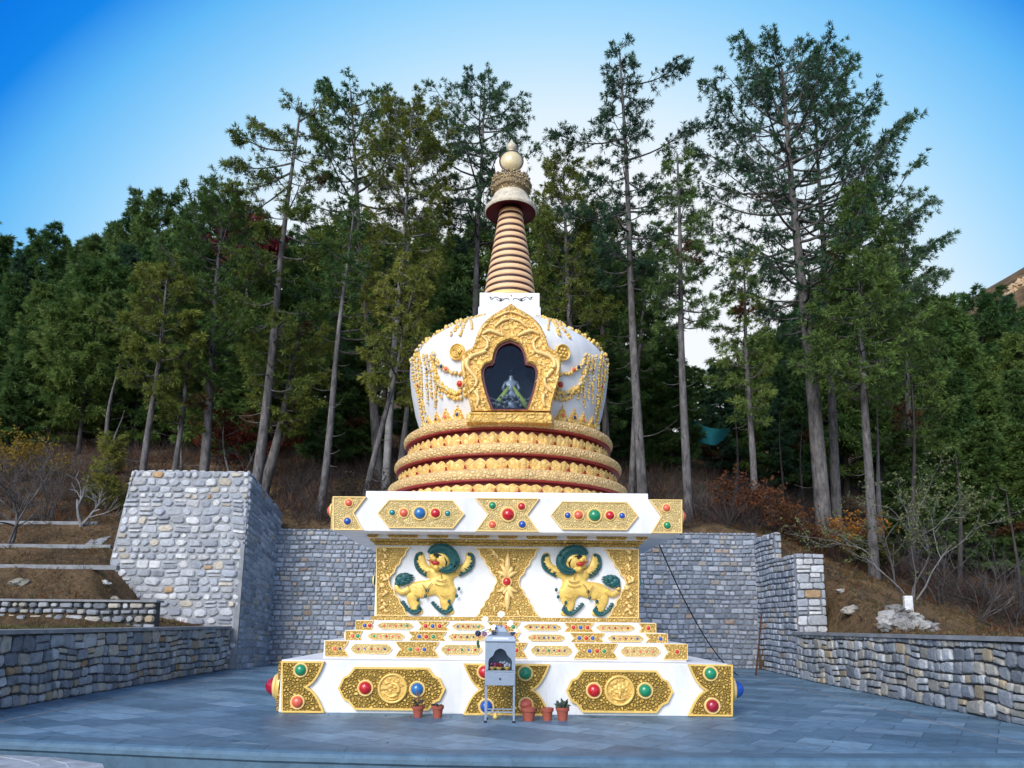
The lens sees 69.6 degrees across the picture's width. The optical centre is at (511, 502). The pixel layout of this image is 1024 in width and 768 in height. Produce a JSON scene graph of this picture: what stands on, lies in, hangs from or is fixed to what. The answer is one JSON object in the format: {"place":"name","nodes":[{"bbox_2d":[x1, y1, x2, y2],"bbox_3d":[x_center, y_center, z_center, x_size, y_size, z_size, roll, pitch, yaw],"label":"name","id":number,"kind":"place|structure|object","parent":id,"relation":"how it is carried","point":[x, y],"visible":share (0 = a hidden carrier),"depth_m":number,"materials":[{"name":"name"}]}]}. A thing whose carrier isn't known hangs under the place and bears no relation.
{"place":"outdoors","nodes":[
{"label":"outdoors","id":0,"kind":"place"},
{"bbox_2d":[0,755,103,767],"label":"pavement","id":1,"kind":"structure","parent":0,"point":[11,761],"depth_m":8.77,"materials":[{"name":"stone"}]},
{"bbox_2d":[0,664,1023,752],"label":"paving","id":2,"kind":"structure","parent":0,"point":[770,716],"depth_m":11.44,"materials":[{"name":"stone"}]},
{"bbox_2d":[0,626,231,708],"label":"stone wall","id":3,"kind":"structure","parent":2,"relation":"on","point":[39,665],"depth_m":15.62,"materials":[{"name":"grey stone"}]},
{"bbox_2d":[110,470,281,668],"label":"stone buttress","id":4,"kind":"structure","parent":2,"relation":"on","point":[195,547],"depth_m":23.65,"materials":[{"name":"grey stone"}]},
{"bbox_2d":[484,625,515,722],"bbox_3d":[-0.191,2.756,11.968,0.510,1.531,0.462,1,-9,0],"label":"offering cabinet","id":5,"kind":"object","parent":2,"relation":"on","point":[500,644],"visible":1,"depth_m":11.82,"materials":[{"name":"grey paint"}]},
{"bbox_2d":[265,139,743,716],"bbox_3d":[-0.076,-2.481,17.452,8.446,13.587,7.910,1,-9,0],"label":"stupa","id":6,"kind":"object","parent":2,"relation":"on","point":[537,525],"visible":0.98,"depth_m":14.23,"materials":[{"name":"white paint"}]},
{"bbox_2d":[0,666,1023,752],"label":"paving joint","id":7,"kind":"object","parent":2,"relation":"on","point":[477,749],"visible":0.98,"depth_m":12.37,"materials":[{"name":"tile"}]},
{"bbox_2d":[269,528,758,668],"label":"stone wall","id":8,"kind":"structure","parent":2,"relation":"on","point":[324,587],"depth_m":25.70,"materials":[{"name":"grey stone"}]},
{"bbox_2d":[753,532,827,677],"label":"stone wall","id":9,"kind":"structure","parent":2,"relation":"on","point":[790,590],"depth_m":22.64,"materials":[{"name":"grey stone"}]},
{"bbox_2d":[793,632,1023,724],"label":"stone wall","id":10,"kind":"structure","parent":2,"relation":"on","point":[982,676],"depth_m":14.67,"materials":[{"name":"grey stone"}]},
{"bbox_2d":[0,267,1023,672],"bbox_3d":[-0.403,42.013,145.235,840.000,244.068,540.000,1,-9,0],"label":"hillside","id":11,"kind":"structure","parent":0,"point":[124,591],"depth_m":24.37,"materials":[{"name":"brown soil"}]},
{"bbox_2d":[0,233,17,338],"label":"pine tree","id":12,"kind":"object","parent":11,"relation":"on","point":[8,243],"visible":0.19,"depth_m":78.93,"materials":[{"name":"green plant"}]},
{"bbox_2d":[0,271,28,367],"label":"pine tree","id":13,"kind":"object","parent":11,"relation":"on","point":[13,283],"visible":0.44,"depth_m":59.41,"materials":[{"name":"green plant"}]},
{"bbox_2d":[1,247,38,339],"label":"pine tree","id":14,"kind":"object","parent":11,"relation":"on","point":[18,264],"visible":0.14,"depth_m":75.87,"materials":[{"name":"green plant"}]},
{"bbox_2d":[0,324,58,448],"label":"pine tree","id":15,"kind":"object","parent":11,"relation":"on","point":[12,392],"visible":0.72,"depth_m":43.00,"materials":[{"name":"green plant"}]},
{"bbox_2d":[5,280,55,419],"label":"pine tree","id":16,"kind":"object","parent":11,"relation":"on","point":[37,295],"visible":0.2,"depth_m":57.63,"materials":[{"name":"green plant"}]},
{"bbox_2d":[0,453,68,543],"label":"bare tree","id":17,"kind":"object","parent":11,"relation":"on","point":[12,538],"visible":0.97,"depth_m":25.08,"materials":[{"name":"grey wood"}]},
{"bbox_2d":[0,417,75,481],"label":"bush","id":18,"kind":"object","parent":11,"relation":"on","point":[15,452],"visible":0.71,"depth_m":33.73,"materials":[{"name":"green plant"}]},
{"bbox_2d":[1,220,78,317],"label":"pine tree","id":19,"kind":"object","parent":11,"relation":"on","point":[38,246],"visible":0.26,"depth_m":76.08,"materials":[{"name":"green plant"}]},
{"bbox_2d":[13,311,83,450],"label":"pine tree","id":20,"kind":"object","parent":11,"relation":"on","point":[52,426],"visible":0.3,"depth_m":43.64,"materials":[{"name":"green plant"}]},
{"bbox_2d":[0,441,99,520],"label":"bare bush","id":21,"kind":"object","parent":11,"relation":"on","point":[20,496],"visible":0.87,"depth_m":27.94,"materials":[{"name":"plant"}]},
{"bbox_2d":[0,564,119,569],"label":"terrace kerb","id":22,"kind":"structure","parent":11,"relation":"on","point":[105,567],"depth_m":21.95,"materials":[{"name":"grey stone"}]},
{"bbox_2d":[0,433,132,520],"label":"bare bush","id":23,"kind":"object","parent":11,"relation":"on","point":[53,495],"visible":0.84,"depth_m":28.42,"materials":[{"name":"plant"}]},
{"bbox_2d":[0,599,164,626],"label":"terrace wall","id":24,"kind":"structure","parent":11,"relation":"on","point":[140,613],"depth_m":19.34,"materials":[{"name":"stone"}]},
{"bbox_2d":[24,291,141,454],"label":"pine tree","id":25,"kind":"object","parent":11,"relation":"on","point":[76,329],"visible":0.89,"depth_m":42.19,"materials":[{"name":"green plant"}]},
{"bbox_2d":[30,249,146,385],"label":"pine tree","id":26,"kind":"object","parent":11,"relation":"on","point":[86,278],"visible":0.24,"depth_m":54.32,"materials":[{"name":"green plant"}]},
{"bbox_2d":[76,231,106,274],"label":"pine tree","id":27,"kind":"object","parent":11,"relation":"on","point":[91,246],"visible":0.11,"depth_m":74.33,"materials":[{"name":"green plant"}]},
{"bbox_2d":[67,471,120,526],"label":"bare tree","id":28,"kind":"object","parent":11,"relation":"on","point":[78,506],"visible":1,"depth_m":26.99,"materials":[{"name":"grey wood"}]},
{"bbox_2d":[62,286,141,443],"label":"pine tree","id":29,"kind":"object","parent":11,"relation":"on","point":[121,303],"visible":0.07,"depth_m":46.29,"materials":[{"name":"green plant"}]},
{"bbox_2d":[75,426,130,509],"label":"young pine","id":30,"kind":"object","parent":11,"relation":"on","point":[112,452],"visible":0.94,"depth_m":29.86,"materials":[{"name":"green plant"}]},
{"bbox_2d":[96,298,175,449],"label":"pine tree","id":31,"kind":"object","parent":11,"relation":"on","point":[127,395],"visible":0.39,"depth_m":43.96,"materials":[{"name":"green plant"}]},
{"bbox_2d":[102,185,192,292],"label":"pine tree","id":32,"kind":"object","parent":11,"relation":"on","point":[143,220],"visible":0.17,"depth_m":63.70,"materials":[{"name":"green plant"}]},
{"bbox_2d":[127,236,175,412],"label":"pine tree","id":33,"kind":"object","parent":11,"relation":"on","point":[147,254],"visible":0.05,"depth_m":56.20,"materials":[{"name":"green plant"}]},
{"bbox_2d":[97,253,208,470],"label":"pine tree","id":34,"kind":"object","parent":11,"relation":"on","point":[182,289],"visible":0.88,"depth_m":29.86,"materials":[{"name":"green plant"}]},
{"bbox_2d":[153,290,213,470],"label":"pine tree","id":35,"kind":"object","parent":11,"relation":"on","point":[185,402],"visible":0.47,"depth_m":30.85,"materials":[{"name":"green plant"}]},
{"bbox_2d":[165,282,234,451],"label":"pine tree","id":36,"kind":"object","parent":11,"relation":"on","point":[196,409],"visible":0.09,"depth_m":42.89,"materials":[{"name":"green plant"}]},
{"bbox_2d":[168,201,235,354],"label":"pine tree","id":37,"kind":"object","parent":11,"relation":"on","point":[202,229],"visible":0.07,"depth_m":62.82,"materials":[{"name":"green plant"}]},
{"bbox_2d":[144,164,287,471],"bbox_3d":[-13.025,-7.390,31.611,5.229,15.412,5.594,-5,-11,32],"label":"pine tree","id":38,"kind":"object","parent":11,"relation":"on","point":[207,201],"visible":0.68,"depth_m":31.48,"materials":[{"name":"green plant"}]},
{"bbox_2d":[192,344,270,463],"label":"pine tree","id":39,"kind":"object","parent":11,"relation":"on","point":[235,405],"visible":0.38,"depth_m":38.65,"materials":[{"name":"green plant"}]},
{"bbox_2d":[203,208,292,442],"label":"tree","id":40,"kind":"object","parent":11,"relation":"on","point":[273,245],"visible":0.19,"depth_m":46.88,"materials":[{"name":"green plant"}]},
{"bbox_2d":[189,404,307,471],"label":"tree","id":41,"kind":"object","parent":11,"relation":"on","point":[238,438],"visible":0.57,"depth_m":33.21,"materials":[{"name":"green plant"}]},
{"bbox_2d":[221,318,303,450],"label":"pine tree","id":42,"kind":"object","parent":11,"relation":"on","point":[277,403],"visible":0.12,"depth_m":42.68,"materials":[{"name":"green plant"}]},
{"bbox_2d":[223,240,316,437],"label":"pine tree","id":43,"kind":"object","parent":11,"relation":"on","point":[267,289],"visible":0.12,"depth_m":49.14,"materials":[{"name":"green plant"}]},
{"bbox_2d":[208,86,347,485],"bbox_3d":[-9.956,-9.043,30.550,5.877,19.688,5.598,1,-9,0],"label":"pine tree","id":44,"kind":"object","parent":11,"relation":"on","point":[301,214],"visible":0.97,"depth_m":30.49,"materials":[{"name":"green plant"}]},
{"bbox_2d":[234,305,342,495],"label":"pine tree","id":45,"kind":"object","parent":11,"relation":"on","point":[305,401],"visible":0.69,"depth_m":31.12,"materials":[{"name":"green plant"}]},
{"bbox_2d":[291,311,369,464],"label":"pine tree","id":46,"kind":"object","parent":11,"relation":"on","point":[313,445],"visible":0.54,"depth_m":38.31,"materials":[{"name":"green plant"}]},
{"bbox_2d":[311,193,373,512],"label":"pine tree","id":47,"kind":"object","parent":11,"relation":"on","point":[364,250],"visible":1,"depth_m":29.34,"materials":[{"name":"green plant"}]},
{"bbox_2d":[295,212,400,413],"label":"pine tree","id":48,"kind":"object","parent":11,"relation":"on","point":[323,228],"visible":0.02,"depth_m":52.07,"materials":[{"name":"green plant"}]},
{"bbox_2d":[334,332,385,463],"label":"pine tree","id":49,"kind":"object","parent":11,"relation":"on","point":[365,437],"visible":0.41,"depth_m":39.54,"materials":[{"name":"green plant"}]},
{"bbox_2d":[283,67,437,480],"bbox_3d":[-7.286,-11.400,36.149,7.151,21.453,7.747,5,-10,-28],"label":"pine tree","id":50,"kind":"object","parent":11,"relation":"on","point":[330,152],"visible":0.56,"depth_m":35.91,"materials":[{"name":"green plant"}]},
{"bbox_2d":[321,222,449,429],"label":"pine tree","id":51,"kind":"object","parent":11,"relation":"on","point":[357,307],"visible":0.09,"depth_m":49.79,"materials":[{"name":"green plant"}]},
{"bbox_2d":[346,251,446,496],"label":"pine tree","id":52,"kind":"object","parent":11,"relation":"on","point":[417,288],"visible":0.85,"depth_m":29.93,"materials":[{"name":"green plant"}]},
{"bbox_2d":[345,84,463,490],"bbox_3d":[-5.044,-9.763,33.912,5.607,19.530,5.655,1,-9,0],"label":"pine tree","id":53,"kind":"object","parent":11,"relation":"on","point":[429,145],"visible":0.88,"depth_m":33.56,"materials":[{"name":"green plant"}]},
{"bbox_2d":[401,291,468,435],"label":"pine tree","id":54,"kind":"object","parent":11,"relation":"on","point":[452,305],"visible":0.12,"depth_m":42.59,"materials":[{"name":"green plant"}]},
{"bbox_2d":[410,228,472,342],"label":"pine tree","id":55,"kind":"object","parent":11,"relation":"on","point":[459,262],"visible":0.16,"depth_m":49.85,"materials":[{"name":"green plant"}]},
{"bbox_2d":[410,62,558,316],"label":"pine tree","id":56,"kind":"object","parent":11,"relation":"on","point":[463,147],"visible":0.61,"depth_m":37.51,"materials":[{"name":"green plant"}]},
{"bbox_2d":[432,205,552,314],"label":"pine tree","id":57,"kind":"object","parent":11,"relation":"on","point":[484,265],"visible":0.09,"depth_m":52.34,"materials":[{"name":"green plant"}]},
{"bbox_2d":[0,415,1023,635],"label":"undergrowth","id":58,"kind":"object","parent":11,"relation":"on","point":[674,494],"visible":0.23,"depth_m":31.23,"materials":[{"name":"brown plant"}]},
{"bbox_2d":[525,141,622,350],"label":"pine tree","id":59,"kind":"object","parent":11,"relation":"on","point":[544,226],"visible":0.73,"depth_m":32.56,"materials":[{"name":"green plant"}]},
{"bbox_2d":[549,205,661,457],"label":"pine tree","id":60,"kind":"object","parent":11,"relation":"on","point":[617,371],"visible":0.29,"depth_m":34.70,"materials":[{"name":"green plant"}]},
{"bbox_2d":[593,330,647,459],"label":"pine tree","id":61,"kind":"object","parent":11,"relation":"on","point":[616,436],"visible":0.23,"depth_m":38.95,"materials":[{"name":"green plant"}]},
{"bbox_2d":[542,32,705,498],"bbox_3d":[5.192,-10.179,31.690,6.274,21.467,5.878,-5,-11,33],"label":"pine tree","id":62,"kind":"object","parent":11,"relation":"on","point":[625,208],"visible":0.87,"depth_m":31.71,"materials":[{"name":"green plant"}]},
{"bbox_2d":[585,252,688,411],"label":"pine tree","id":63,"kind":"object","parent":11,"relation":"on","point":[624,313],"visible":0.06,"depth_m":51.54,"materials":[{"name":"green plant"}]},
{"bbox_2d":[603,227,684,493],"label":"pine tree","id":64,"kind":"object","parent":11,"relation":"on","point":[639,306],"visible":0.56,"depth_m":32.24,"materials":[{"name":"green plant"}]},
{"bbox_2d":[620,343,680,470],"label":"pine tree","id":65,"kind":"object","parent":11,"relation":"on","point":[647,384],"visible":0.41,"depth_m":38.73,"materials":[{"name":"green plant"}]},
{"bbox_2d":[642,335,707,471],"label":"pine tree","id":66,"kind":"object","parent":11,"relation":"on","point":[665,350],"visible":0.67,"depth_m":38.22,"materials":[{"name":"green plant"}]},
{"bbox_2d":[635,142,736,520],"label":"pine tree","id":67,"kind":"object","parent":11,"relation":"on","point":[706,315],"visible":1,"depth_m":29.47,"materials":[{"name":"green plant"}]},
{"bbox_2d":[686,365,717,448],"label":"pine tree","id":68,"kind":"object","parent":11,"relation":"on","point":[699,372],"visible":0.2,"depth_m":49.28,"materials":[{"name":"green plant"}]},
{"bbox_2d":[694,362,748,473],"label":"pine tree","id":69,"kind":"object","parent":11,"relation":"on","point":[716,399],"visible":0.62,"depth_m":44.79,"materials":[{"name":"green plant"}]},
{"bbox_2d":[698,463,782,521],"bbox_3d":[8.736,-0.391,28.406,3.045,2.464,3.936,1,-9,0],"label":"bush","id":70,"kind":"object","parent":11,"relation":"on","point":[753,495],"visible":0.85,"depth_m":27.74,"materials":[{"name":"brown plant"}]},
{"bbox_2d":[713,365,767,474],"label":"pine tree","id":71,"kind":"object","parent":11,"relation":"on","point":[744,443],"visible":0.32,"depth_m":45.01,"materials":[{"name":"green plant"}]},
{"bbox_2d":[702,244,783,523],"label":"pine tree","id":72,"kind":"object","parent":11,"relation":"on","point":[748,401],"visible":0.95,"depth_m":29.62,"materials":[{"name":"green plant"}]},
{"bbox_2d":[726,482,819,532],"bbox_3d":[9.961,0.336,28.170,3.409,2.215,3.090,9,-12,-44],"label":"bush","id":73,"kind":"object","parent":11,"relation":"on","point":[785,514],"visible":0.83,"depth_m":27.29,"materials":[{"name":"brown plant"}]},
{"bbox_2d":[729,329,822,455],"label":"pine tree","id":74,"kind":"object","parent":11,"relation":"on","point":[773,342],"visible":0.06,"depth_m":48.50,"materials":[{"name":"green plant"}]},
{"bbox_2d":[746,370,810,491],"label":"pine tree","id":75,"kind":"object","parent":11,"relation":"on","point":[791,442],"visible":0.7,"depth_m":44.67,"materials":[{"name":"green plant"}]},
{"bbox_2d":[761,307,829,496],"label":"pine tree","id":76,"kind":"object","parent":11,"relation":"on","point":[796,401],"visible":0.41,"depth_m":44.77,"materials":[{"name":"green plant"}]},
{"bbox_2d":[684,19,928,552],"bbox_3d":[12.678,-9.811,30.510,9.341,23.798,9.565,7,-11,-36],"label":"pine tree","id":77,"kind":"object","parent":11,"relation":"on","point":[763,88],"visible":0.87,"depth_m":31.00,"materials":[{"name":"green plant"}]},
{"bbox_2d":[779,509,842,548],"bbox_3d":[10.757,0.986,27.318,2.430,1.649,2.003,1,-9,0],"label":"bush","id":78,"kind":"object","parent":11,"relation":"on","point":[812,528],"visible":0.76,"depth_m":27.00,"materials":[{"name":"brown plant"}]},
{"bbox_2d":[723,68,961,527],"bbox_3d":[14.781,-9.033,33.044,8.613,22.378,8.729,-7,-12,40],"label":"pine tree","id":79,"kind":"object","parent":11,"relation":"on","point":[858,140],"visible":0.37,"depth_m":32.70,"materials":[{"name":"green plant"}]},
{"bbox_2d":[806,266,894,496],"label":"pine tree","id":80,"kind":"object","parent":11,"relation":"on","point":[847,444],"visible":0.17,"depth_m":50.71,"materials":[{"name":"green plant"}]},
{"bbox_2d":[818,510,900,565],"bbox_3d":[13.062,1.339,28.726,3.021,2.507,3.465,1,-9,0],"label":"bush","id":81,"kind":"object","parent":11,"relation":"on","point":[853,527],"visible":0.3,"depth_m":28.21,"materials":[{"name":"orange plant"}]},
{"bbox_2d":[785,173,940,580],"bbox_3d":[13.034,-4.952,27.705,5.254,15.868,5.354,1,-9,0],"label":"pine tree","id":82,"kind":"object","parent":11,"relation":"on","point":[895,351],"visible":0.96,"depth_m":27.43,"materials":[{"name":"green plant"}]},
{"bbox_2d":[837,533,903,571],"bbox_3d":[13.478,1.877,27.546,2.690,1.544,1.693,5,-10,-26],"label":"bush","id":83,"kind":"object","parent":11,"relation":"on","point":[882,554],"visible":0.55,"depth_m":27.42,"materials":[{"name":"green plant"}]},
{"bbox_2d":[798,247,960,496],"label":"pine tree","id":84,"kind":"object","parent":11,"relation":"on","point":[946,331],"visible":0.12,"depth_m":49.33,"materials":[{"name":"green plant"}]},
{"bbox_2d":[822,452,957,590],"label":"sapling","id":85,"kind":"object","parent":11,"relation":"on","point":[859,538],"visible":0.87,"depth_m":25.10,"materials":[{"name":"green plant"}]},
{"bbox_2d":[780,445,1023,599],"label":"sapling","id":86,"kind":"object","parent":11,"relation":"on","point":[916,523],"visible":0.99,"depth_m":23.99,"materials":[{"name":"green wood"}]},
{"bbox_2d":[844,203,964,560],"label":"pine tree","id":87,"kind":"object","parent":11,"relation":"on","point":[948,406],"visible":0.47,"depth_m":34.84,"materials":[{"name":"green plant"}]},
{"bbox_2d":[876,604,940,631],"bbox_3d":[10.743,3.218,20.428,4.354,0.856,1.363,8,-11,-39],"label":"rock","id":88,"kind":"object","parent":11,"relation":"on","point":[893,615],"visible":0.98,"depth_m":19.88,"materials":[{"name":"grey stone"}]},
{"bbox_2d":[863,423,957,556],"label":"pine tree","id":89,"kind":"object","parent":11,"relation":"on","point":[900,458],"visible":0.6,"depth_m":34.36,"materials":[{"name":"green plant"}]},
{"bbox_2d":[900,385,928,579],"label":"bare tree","id":90,"kind":"object","parent":11,"relation":"on","point":[913,481],"visible":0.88,"depth_m":30.50,"materials":[{"name":"grey plant"}]},
{"bbox_2d":[887,505,991,607],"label":"sapling","id":91,"kind":"object","parent":11,"relation":"on","point":[944,579],"visible":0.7,"depth_m":24.68,"materials":[{"name":"plant"}]},
{"bbox_2d":[895,514,1023,620],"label":"bare bush","id":92,"kind":"object","parent":11,"relation":"on","point":[994,599],"visible":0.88,"depth_m":25.30,"materials":[{"name":"plant"}]},
{"bbox_2d":[925,428,997,567],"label":"pine tree","id":93,"kind":"object","parent":11,"relation":"on","point":[946,436],"visible":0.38,"depth_m":35.23,"materials":[{"name":"green plant"}]},
{"bbox_2d":[929,291,995,412],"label":"pine tree","id":94,"kind":"object","parent":11,"relation":"on","point":[963,351],"visible":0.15,"depth_m":55.23,"materials":[{"name":"green plant"}]},
{"bbox_2d":[925,368,1000,486],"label":"pine tree","id":95,"kind":"object","parent":11,"relation":"on","point":[965,416],"visible":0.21,"depth_m":43.77,"materials":[{"name":"green plant"}]},
{"bbox_2d":[939,564,1023,630],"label":"bare bush","id":96,"kind":"object","parent":11,"relation":"on","point":[1007,614],"visible":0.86,"depth_m":24.88,"materials":[{"name":"plant"}]},
{"bbox_2d":[941,420,1023,580],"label":"pine tree","id":97,"kind":"object","parent":11,"relation":"on","point":[981,435],"visible":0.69,"depth_m":34.50,"materials":[{"name":"green plant"}]},
{"bbox_2d":[956,282,1023,380],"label":"pine tree","id":98,"kind":"object","parent":11,"relation":"on","point":[988,308],"visible":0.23,"depth_m":62.43,"materials":[{"name":"green plant"}]},
{"bbox_2d":[963,379,1023,480],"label":"pine tree","id":99,"kind":"object","parent":11,"relation":"on","point":[992,407],"visible":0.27,"depth_m":44.26,"materials":[{"name":"green plant"}]},
{"bbox_2d":[980,330,1023,420],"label":"pine tree","id":100,"kind":"object","parent":11,"relation":"on","point":[1006,354],"visible":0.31,"depth_m":60.64,"materials":[{"name":"green plant"}]},
{"bbox_2d":[983,422,1023,578],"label":"pine tree","id":101,"kind":"object","parent":11,"relation":"on","point":[1015,443],"visible":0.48,"depth_m":34.57,"materials":[{"name":"green plant"}]},
{"bbox_2d":[998,368,1023,453],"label":"pine tree","id":102,"kind":"object","parent":11,"relation":"on","point":[1012,391],"visible":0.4,"depth_m":47.75,"materials":[{"name":"green plant"}]},
{"bbox_2d":[0,0,1023,431],"label":"sky","id":103,"kind":"structure","parent":0,"point":[99,99],"materials":[{"name":"blue"}]},
{"label":"road","id":104,"kind":"structure","parent":0,"visible":0},
{"bbox_2d":[0,734,1023,767],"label":"kerb","id":105,"kind":"structure","parent":104,"relation":"on","point":[119,753],"depth_m":8.95,"materials":[{"name":"stone"}]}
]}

